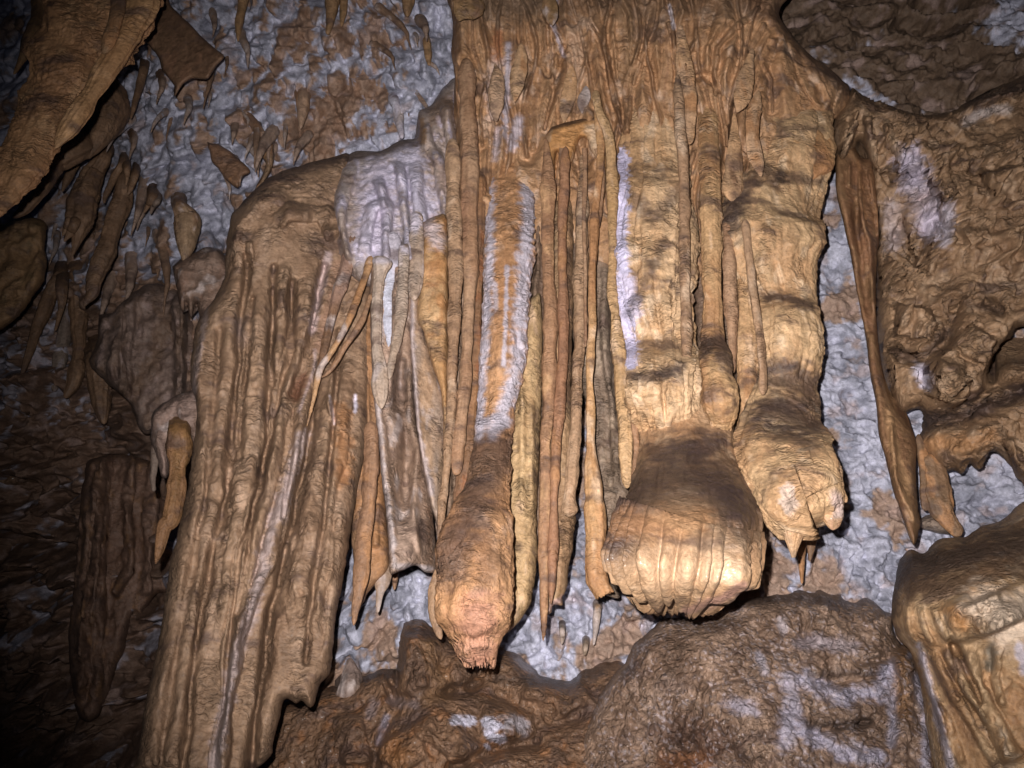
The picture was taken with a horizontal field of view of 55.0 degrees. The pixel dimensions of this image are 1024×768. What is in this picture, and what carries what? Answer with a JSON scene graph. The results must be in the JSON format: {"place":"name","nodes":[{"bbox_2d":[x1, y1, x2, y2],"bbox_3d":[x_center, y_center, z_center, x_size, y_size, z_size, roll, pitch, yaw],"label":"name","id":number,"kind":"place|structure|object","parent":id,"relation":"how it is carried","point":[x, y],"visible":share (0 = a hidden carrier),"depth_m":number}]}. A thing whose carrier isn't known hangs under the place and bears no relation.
{"place":"outdoors","nodes":[
{"label":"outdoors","id":0,"kind":"place"},
{"bbox_2d":[0,0,1023,767],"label":"cave wall","id":1,"kind":"structure","parent":0,"point":[930,56],"depth_m":4.04},
{"bbox_2d":[0,218,46,329],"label":"drapery","id":2,"kind":"object","parent":1,"relation":"hanging from","point":[23,262],"visible":1,"depth_m":4.01},
{"bbox_2d":[13,0,42,73],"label":"stalactite","id":3,"kind":"object","parent":1,"relation":"hanging from","point":[33,26],"visible":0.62,"depth_m":3.91},
{"bbox_2d":[20,260,68,373],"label":"stalactite","id":4,"kind":"object","parent":1,"relation":"hanging from","point":[45,308],"visible":0.84,"depth_m":4.57},
{"bbox_2d":[12,123,92,217],"bbox_3d":[-1.768,-0.872,3.997,0.198,0.829,0.486,4,-28,-7],"label":"stalactite","id":5,"kind":"object","parent":1,"relation":"hanging from","point":[76,149],"visible":0.74,"depth_m":3.77},
{"bbox_2d":[49,230,60,264],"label":"drip stalactite","id":6,"kind":"object","parent":1,"relation":"attached to","point":[56,238],"visible":1,"depth_m":4.75},
{"bbox_2d":[51,307,70,391],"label":"stalactite","id":7,"kind":"object","parent":1,"relation":"hanging from","point":[60,358],"visible":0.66,"depth_m":4.66},
{"bbox_2d":[54,271,69,330],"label":"stalactite","id":8,"kind":"object","parent":1,"relation":"hanging from","point":[62,283],"visible":0.89,"depth_m":4.48},
{"bbox_2d":[62,207,69,235],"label":"stalactite","id":9,"kind":"object","parent":1,"relation":"hanging from","point":[66,223],"visible":0.49,"depth_m":4.04},
{"bbox_2d":[61,163,80,191],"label":"stalactite","id":10,"kind":"object","parent":1,"relation":"hanging from","point":[69,175],"visible":0.47,"depth_m":4.19},
{"bbox_2d":[64,217,80,241],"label":"stalactite","id":11,"kind":"object","parent":1,"relation":"hanging from","point":[73,226],"visible":0.75,"depth_m":4.01},
{"bbox_2d":[63,259,88,398],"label":"stalactite","id":12,"kind":"object","parent":1,"relation":"hanging from","point":[79,319],"visible":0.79,"depth_m":4.62},
{"bbox_2d":[0,0,163,216],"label":"great stalactite","id":13,"kind":"object","parent":1,"relation":"attached to","point":[78,54],"visible":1,"depth_m":2.89},
{"bbox_2d":[64,143,114,255],"bbox_3d":[-1.867,-0.871,4.356,0.134,0.934,0.463,12,-30,-21],"label":"stalactite","id":14,"kind":"object","parent":1,"relation":"hanging from","point":[82,199],"visible":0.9,"depth_m":4.11},
{"bbox_2d":[82,334,113,423],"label":"stalactite","id":15,"kind":"object","parent":1,"relation":"hanging from","point":[99,388],"visible":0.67,"depth_m":4.36},
{"bbox_2d":[83,167,132,306],"bbox_3d":[-1.775,-0.708,4.328,0.110,1.050,0.462,17,-33,-29],"label":"stalactite","id":16,"kind":"object","parent":1,"relation":"hanging from","point":[103,257],"visible":0.86,"depth_m":4.08},
{"bbox_2d":[87,76,130,158],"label":"stalactite","id":17,"kind":"object","parent":1,"relation":"hanging from","point":[107,121],"visible":0.66,"depth_m":3.93},
{"bbox_2d":[100,266,117,313],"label":"drip stalactite","id":18,"kind":"object","parent":1,"relation":"attached to","point":[110,283],"visible":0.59,"depth_m":4.48},
{"bbox_2d":[103,152,128,202],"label":"stalactite","id":19,"kind":"object","parent":1,"relation":"hanging from","point":[117,171],"visible":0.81,"depth_m":4.19},
{"bbox_2d":[68,454,165,721],"bbox_3d":[-1.689,0.822,4.197,0.424,1.199,0.570,13,-31,-23],"label":"drapery","id":20,"kind":"object","parent":1,"relation":"hanging from","point":[120,515],"visible":0.91,"depth_m":4.05},
{"bbox_2d":[106,115,136,151],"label":"drip stalactite","id":21,"kind":"object","parent":1,"relation":"attached to","point":[132,122],"visible":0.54,"depth_m":4.17},
{"bbox_2d":[122,159,130,184],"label":"stalactite","id":22,"kind":"object","parent":1,"relation":"hanging from","point":[126,166],"visible":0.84,"depth_m":4.13},
{"bbox_2d":[124,251,137,299],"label":"drip stalactite","id":23,"kind":"object","parent":1,"relation":"attached to","point":[131,265],"visible":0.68,"depth_m":4.41},
{"bbox_2d":[127,128,137,159],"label":"drip stalactite","id":24,"kind":"object","parent":1,"relation":"attached to","point":[132,135],"visible":1,"depth_m":4.16},
{"bbox_2d":[127,162,140,194],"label":"stalactite","id":25,"kind":"object","parent":1,"relation":"hanging from","point":[135,173],"visible":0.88,"depth_m":4.11},
{"bbox_2d":[130,58,149,118],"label":"stalactite","id":26,"kind":"object","parent":1,"relation":"hanging from","point":[144,65],"visible":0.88,"depth_m":4.02},
{"bbox_2d":[131,176,149,234],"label":"drip stalactite","id":27,"kind":"object","parent":1,"relation":"attached to","point":[141,199],"visible":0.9,"depth_m":4.16},
{"bbox_2d":[89,283,193,433],"bbox_3d":[-1.566,-0.155,4.156,0.538,0.804,0.455,0,-28,0],"label":"drapery","id":28,"kind":"object","parent":1,"relation":"hanging from","point":[139,358],"visible":0.85,"depth_m":4.06},
{"bbox_2d":[136,203,149,230],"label":"drip stalactite","id":29,"kind":"object","parent":1,"relation":"attached to","point":[140,219],"visible":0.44,"depth_m":4.18},
{"bbox_2d":[143,183,159,212],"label":"stalactite","id":30,"kind":"object","parent":1,"relation":"hanging from","point":[153,192],"visible":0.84,"depth_m":4.00},
{"bbox_2d":[150,444,158,491],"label":"stalactite","id":31,"kind":"object","parent":1,"relation":"hanging from","point":[154,463],"visible":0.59,"depth_m":3.08},
{"bbox_2d":[150,193,161,213],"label":"stalactite","id":32,"kind":"object","parent":1,"relation":"hanging from","point":[156,202],"visible":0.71,"depth_m":3.99},
{"bbox_2d":[151,108,168,131],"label":"drip stalactite","id":33,"kind":"object","parent":1,"relation":"attached to","point":[164,112],"visible":1,"depth_m":4.00},
{"bbox_2d":[155,69,166,103],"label":"drip stalactite","id":34,"kind":"object","parent":1,"relation":"attached to","point":[160,76],"visible":0.93,"depth_m":3.98},
{"bbox_2d":[152,228,170,315],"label":"drip stalactite","id":35,"kind":"object","parent":1,"relation":"attached to","point":[163,253],"visible":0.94,"depth_m":4.25},
{"bbox_2d":[166,117,172,138],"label":"drip stalactite","id":36,"kind":"object","parent":1,"relation":"attached to","point":[170,120],"visible":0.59,"depth_m":4.08},
{"bbox_2d":[154,416,192,563],"bbox_3d":[-1.086,0.304,3.116,0.085,0.640,0.440,12,-30,-22],"label":"stalactite","id":37,"kind":"object","parent":1,"relation":"hanging from","point":[179,446],"visible":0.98,"depth_m":2.94},
{"bbox_2d":[150,390,196,478],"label":"drapery","id":38,"kind":"object","parent":1,"relation":"hanging from","point":[181,406],"visible":0.47,"depth_m":3.10},
{"bbox_2d":[144,0,223,95],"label":"drapery","id":39,"kind":"object","parent":1,"relation":"hanging from","point":[180,46],"visible":0.79,"depth_m":3.68},
{"bbox_2d":[170,192,201,259],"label":"stalactite","id":40,"kind":"object","parent":1,"relation":"hanging from","point":[187,222],"visible":0.94,"depth_m":3.86},
{"bbox_2d":[183,94,192,124],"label":"drip stalactite","id":41,"kind":"object","parent":1,"relation":"attached to","point":[187,100],"visible":1,"depth_m":3.91},
{"bbox_2d":[172,247,224,319],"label":"drapery","id":42,"kind":"object","parent":1,"relation":"hanging from","point":[199,276],"visible":0.54,"depth_m":3.73},
{"bbox_2d":[203,69,214,108],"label":"drip stalactite","id":43,"kind":"object","parent":1,"relation":"attached to","point":[210,79],"visible":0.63,"depth_m":3.82},
{"bbox_2d":[208,7,217,36],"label":"drip stalactite","id":44,"kind":"object","parent":1,"relation":"attached to","point":[213,15],"visible":1,"depth_m":4.02},
{"bbox_2d":[207,142,249,187],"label":"drapery","id":45,"kind":"object","parent":1,"relation":"hanging from","point":[231,166],"visible":0.99,"depth_m":3.84},
{"bbox_2d":[230,122,239,144],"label":"drip stalactite","id":46,"kind":"object","parent":1,"relation":"attached to","point":[234,127],"visible":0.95,"depth_m":3.84},
{"bbox_2d":[235,0,248,40],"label":"stalactite","id":47,"kind":"object","parent":1,"relation":"hanging from","point":[240,13],"visible":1,"depth_m":4.01},
{"bbox_2d":[234,27,249,67],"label":"drip stalactite","id":48,"kind":"object","parent":1,"relation":"attached to","point":[244,42],"visible":0.93,"depth_m":3.92},
{"bbox_2d":[235,107,249,127],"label":"drip stalactite","id":49,"kind":"object","parent":1,"relation":"attached to","point":[245,116],"visible":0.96,"depth_m":3.90},
{"bbox_2d":[244,132,252,158],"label":"drip stalactite","id":50,"kind":"object","parent":1,"relation":"attached to","point":[249,143],"visible":0.77,"depth_m":3.83},
{"bbox_2d":[241,139,260,176],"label":"drip stalactite","id":51,"kind":"object","parent":1,"relation":"attached to","point":[244,144],"visible":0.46,"depth_m":3.86},
{"bbox_2d":[133,153,369,767],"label":"drapery","id":52,"kind":"object","parent":1,"relation":"hanging from","point":[258,562],"visible":0.91,"depth_m":2.63},
{"bbox_2d":[307,256,372,425],"bbox_3d":[-0.504,-0.153,2.927,0.150,0.612,0.055,7,-29,-13],"label":"stalactite","id":53,"kind":"object","parent":52,"relation":"attached to","point":[352,311],"visible":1,"depth_m":2.91},
{"bbox_2d":[243,112,270,164],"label":"drip stalactite","id":54,"kind":"object","parent":1,"relation":"attached to","point":[253,122],"visible":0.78,"depth_m":3.90},
{"bbox_2d":[253,121,261,167],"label":"drip stalactite","id":55,"kind":"object","parent":1,"relation":"attached to","point":[256,135],"visible":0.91,"depth_m":3.81},
{"bbox_2d":[255,143,274,188],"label":"drip stalactite","id":56,"kind":"object","parent":1,"relation":"hanging from","point":[267,170],"visible":0.71,"depth_m":3.82},
{"bbox_2d":[255,124,279,172],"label":"drip stalactite","id":57,"kind":"object","parent":1,"relation":"attached to","point":[268,137],"visible":1,"depth_m":3.79},
{"bbox_2d":[283,123,287,148],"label":"drip stalactite","id":58,"kind":"object","parent":1,"relation":"attached to","point":[285,129],"visible":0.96,"depth_m":3.85},
{"bbox_2d":[294,87,310,128],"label":"stalactite","id":59,"kind":"object","parent":1,"relation":"hanging from","point":[302,95],"visible":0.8,"depth_m":3.90},
{"bbox_2d":[293,130,313,164],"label":"drip stalactite","id":60,"kind":"object","parent":1,"relation":"attached to","point":[304,139],"visible":1,"depth_m":3.85},
{"bbox_2d":[325,0,339,34],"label":"stalactite","id":61,"kind":"object","parent":1,"relation":"hanging from","point":[331,7],"visible":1,"depth_m":3.94},
{"bbox_2d":[339,0,347,25],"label":"stalactite","id":62,"kind":"object","parent":1,"relation":"hanging from","point":[343,6],"visible":1,"depth_m":3.99},
{"bbox_2d":[351,308,388,604],"bbox_3d":[-0.439,0.160,3.005,0.184,1.059,0.183,0,-28,0],"label":"drapery","id":63,"kind":"object","parent":1,"relation":"hanging from","point":[379,562],"visible":0.29,"depth_m":2.81},
{"bbox_2d":[375,566,392,612],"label":"stalactite","id":64,"kind":"object","parent":63,"relation":"hanging from","point":[382,583],"visible":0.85,"depth_m":2.75},
{"bbox_2d":[369,40,394,68],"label":"drip stalactite","id":65,"kind":"object","parent":1,"relation":"attached to","point":[381,48],"visible":1,"depth_m":3.93},
{"bbox_2d":[374,2,411,49],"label":"drip stalactite","id":66,"kind":"object","parent":1,"relation":"attached to","point":[380,8],"visible":1,"depth_m":4.01},
{"bbox_2d":[334,78,456,286],"bbox_3d":[-0.407,-0.789,3.561,0.493,1.270,0.524,4,-28,-7],"label":"flowstone shoulder","id":67,"kind":"object","parent":1,"relation":"attached to","point":[379,196],"visible":0.65,"depth_m":3.34},
{"bbox_2d":[317,233,356,366],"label":"drip stalactite","id":68,"kind":"object","parent":67,"relation":"attached to","point":[341,283],"visible":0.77,"depth_m":3.04},
{"bbox_2d":[392,572,398,589],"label":"stalactite","id":69,"kind":"object","parent":1,"relation":"attached to","point":[394,579],"visible":0.47,"depth_m":2.90},
{"bbox_2d":[388,92,403,138],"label":"stalactite","id":70,"kind":"object","parent":1,"relation":"hanging from","point":[394,102],"visible":0.83,"depth_m":3.87},
{"bbox_2d":[370,211,435,573],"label":"square ended column","id":71,"kind":"structure","parent":1,"relation":"attached to","point":[396,281],"depth_m":2.88},
{"bbox_2d":[321,293,371,377],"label":"slender stalactite","id":72,"kind":"object","parent":71,"relation":"attached to","point":[357,328],"visible":0.99,"depth_m":2.90},
{"bbox_2d":[351,421,378,625],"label":"stalactite","id":73,"kind":"object","parent":71,"relation":"hanging from","point":[362,553],"visible":1,"depth_m":2.69},
{"bbox_2d":[402,0,414,16],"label":"stalactite","id":74,"kind":"object","parent":1,"relation":"hanging from","point":[407,6],"visible":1,"depth_m":4.03},
{"bbox_2d":[414,14,428,41],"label":"drip stalactite","id":75,"kind":"object","parent":1,"relation":"attached to","point":[420,21],"visible":1,"depth_m":3.93},
{"bbox_2d":[415,90,427,107],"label":"drip stalactite","id":76,"kind":"object","parent":1,"relation":"attached to","point":[421,99],"visible":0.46,"depth_m":3.90},
{"bbox_2d":[410,297,442,526],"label":"drapery","id":77,"kind":"object","parent":1,"relation":"hanging from","point":[427,396],"visible":0.59,"depth_m":2.93},
{"bbox_2d":[422,35,431,65],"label":"stalactite","id":78,"kind":"object","parent":1,"relation":"hanging from","point":[427,47],"visible":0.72,"depth_m":3.96},
{"bbox_2d":[417,214,448,434],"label":"drapery","id":79,"kind":"object","parent":1,"relation":"hanging from","point":[432,304],"visible":0.84,"depth_m":3.04},
{"bbox_2d":[258,619,623,767],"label":"rock ledge","id":80,"kind":"object","parent":1,"relation":"attached to","point":[430,701],"visible":0.84,"depth_m":2.67},
{"bbox_2d":[335,658,362,697],"bbox_3d":[-0.490,0.911,2.965,0.103,0.163,0.311,3,-28,-5],"label":"small stalagmite","id":81,"kind":"object","parent":80,"relation":"on","point":[348,680],"visible":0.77,"depth_m":2.84},
{"bbox_2d":[437,138,463,538],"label":"slender column","id":82,"kind":"structure","parent":1,"relation":"attached to","point":[453,214],"depth_m":3.04},
{"bbox_2d":[507,293,542,632],"bbox_3d":[0.033,0.184,2.893,0.128,1.109,0.204,0,-28,0],"label":"drapery","id":83,"kind":"object","parent":1,"relation":"hanging from","point":[524,457],"visible":0.65,"depth_m":2.78},
{"bbox_2d":[538,139,557,639],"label":"slender column","id":84,"kind":"structure","parent":1,"relation":"attached to","point":[547,188],"depth_m":2.92},
{"bbox_2d":[547,146,569,603],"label":"slender column","id":85,"kind":"structure","parent":1,"relation":"attached to","point":[560,383],"depth_m":2.89},
{"bbox_2d":[559,620,565,643],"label":"stalactite","id":86,"kind":"object","parent":1,"relation":"hanging from","point":[562,625],"visible":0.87,"depth_m":2.92},
{"bbox_2d":[582,635,589,654],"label":"stalactite","id":87,"kind":"object","parent":1,"relation":"attached to","point":[585,641],"visible":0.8,"depth_m":2.92},
{"bbox_2d":[592,599,602,644],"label":"stalactite","id":88,"kind":"object","parent":1,"relation":"hanging from","point":[597,606],"visible":0.9,"depth_m":2.94},
{"bbox_2d":[447,0,849,277],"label":"flowstone canopy","id":89,"kind":"object","parent":1,"relation":"attached to","point":[748,70],"visible":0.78,"depth_m":3.49},
{"bbox_2d":[451,58,479,474],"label":"slender column","id":90,"kind":"structure","parent":89,"relation":"hanging from","point":[469,151],"depth_m":3.15},
{"bbox_2d":[453,171,486,499],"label":"slender column","id":91,"kind":"structure","parent":89,"relation":"hanging from","point":[460,479],"depth_m":3.03},
{"bbox_2d":[428,163,536,668],"bbox_3d":[-0.060,-0.272,3.061,0.268,2.364,0.682,-7,-29,13],"label":"bulbous stalactite","id":92,"kind":"object","parent":89,"relation":"hanging from","point":[471,596],"visible":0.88,"depth_m":2.62},
{"bbox_2d":[445,225,543,545],"bbox_3d":[-0.030,-0.161,3.226,0.426,1.455,0.215,0,-28,0],"label":"drapery","id":93,"kind":"object","parent":89,"relation":"hanging from","point":[536,281],"visible":0.04,"depth_m":3.20},
{"bbox_2d":[548,198,575,613],"bbox_3d":[0.144,-0.001,3.044,0.134,1.495,0.193,0,-28,0],"label":"drapery","id":94,"kind":"object","parent":89,"relation":"hanging from","point":[566,525],"visible":0.33,"depth_m":2.88},
{"bbox_2d":[561,155,588,516],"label":"slender column","id":95,"kind":"structure","parent":89,"relation":"hanging from","point":[569,507],"depth_m":2.96},
{"bbox_2d":[546,117,606,346],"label":"drapery","id":96,"kind":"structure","parent":89,"relation":"attached to","point":[568,135],"depth_m":3.38},
{"bbox_2d":[583,111,613,598],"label":"slender column","id":97,"kind":"structure","parent":96,"relation":"hanging from","point":[596,575],"depth_m":2.77},
{"bbox_2d":[572,243,629,598],"bbox_3d":[0.270,-0.170,3.216,0.230,1.783,0.208,0,-28,0],"label":"drapery","id":98,"kind":"object","parent":89,"relation":"hanging from","point":[606,439],"visible":0.29,"depth_m":3.02},
{"bbox_2d":[600,74,766,618],"bbox_3d":[0.472,-0.415,2.987,0.385,2.365,0.878,-9,-29,16],"label":"bulbous stalactite","id":99,"kind":"object","parent":89,"relation":"hanging from","point":[685,534],"visible":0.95,"depth_m":2.68},
{"bbox_2d":[592,90,632,487],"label":"slender column","id":100,"kind":"structure","parent":99,"relation":"attached to","point":[619,358],"depth_m":2.94},
{"bbox_2d":[630,422,639,478],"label":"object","id":101,"kind":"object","parent":99,"relation":"attached to","point":[635,435],"depth_m":2.70},
{"bbox_2d":[692,269,736,430],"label":"drapery","id":102,"kind":"object","parent":89,"relation":"hanging from","point":[697,293],"visible":0.03,"depth_m":3.17},
{"bbox_2d":[736,279,758,424],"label":"slender column","id":103,"kind":"structure","parent":89,"relation":"hanging from","point":[747,366],"depth_m":2.93},
{"bbox_2d":[721,108,847,557],"bbox_3d":[0.881,-0.415,3.152,0.344,2.201,0.903,-21,-35,34],"label":"bulbous stalactite","id":104,"kind":"object","parent":89,"relation":"hanging from","point":[789,466],"visible":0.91,"depth_m":2.88},
{"bbox_2d":[722,223,738,371],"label":"slender column","id":105,"kind":"structure","parent":104,"relation":"attached to","point":[730,295],"depth_m":2.96},
{"bbox_2d":[741,219,767,394],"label":"slender column","id":106,"kind":"structure","parent":104,"relation":"attached to","point":[754,299],"depth_m":2.89},
{"bbox_2d":[835,148,919,544],"bbox_3d":[1.190,-0.220,3.198,0.472,1.645,0.130,25,-37,-38],"label":"drapery","id":107,"kind":"object","parent":89,"relation":"hanging from","point":[856,190],"visible":0.96,"depth_m":3.16},
{"bbox_2d":[582,590,933,767],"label":"popcorn mound","id":108,"kind":"object","parent":1,"relation":"attached to","point":[805,679],"visible":0.96,"depth_m":2.54},
{"bbox_2d":[797,540,806,583],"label":"stalactite","id":109,"kind":"object","parent":1,"relation":"attached to","point":[801,552],"visible":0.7,"depth_m":2.88},
{"bbox_2d":[806,527,819,560],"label":"stalactite","id":110,"kind":"object","parent":1,"relation":"hanging from","point":[811,546],"visible":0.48,"depth_m":2.80},
{"bbox_2d":[833,75,1023,485],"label":"flowstone mass","id":111,"kind":"object","parent":1,"relation":"attached to","point":[950,264],"visible":0.95,"depth_m":3.19},
{"bbox_2d":[916,434,928,510],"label":"stalactite","id":112,"kind":"object","parent":111,"relation":"hanging from","point":[922,453],"visible":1,"depth_m":2.94},
{"bbox_2d":[924,454,963,536],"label":"stalactite","id":113,"kind":"object","parent":111,"relation":"hanging from","point":[938,494],"visible":0.94,"depth_m":2.88},
{"bbox_2d":[920,515,950,534],"bbox_3d":[1.332,0.439,3.078,0.104,0.091,0.187,-15,-32,26],"label":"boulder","id":114,"kind":"object","parent":1,"relation":"attached to","point":[929,523],"visible":0.51,"depth_m":3.02},
{"bbox_2d":[891,502,1023,767],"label":"flowstone boulder","id":115,"kind":"object","parent":1,"relation":"attached to","point":[957,613],"visible":1,"depth_m":2.37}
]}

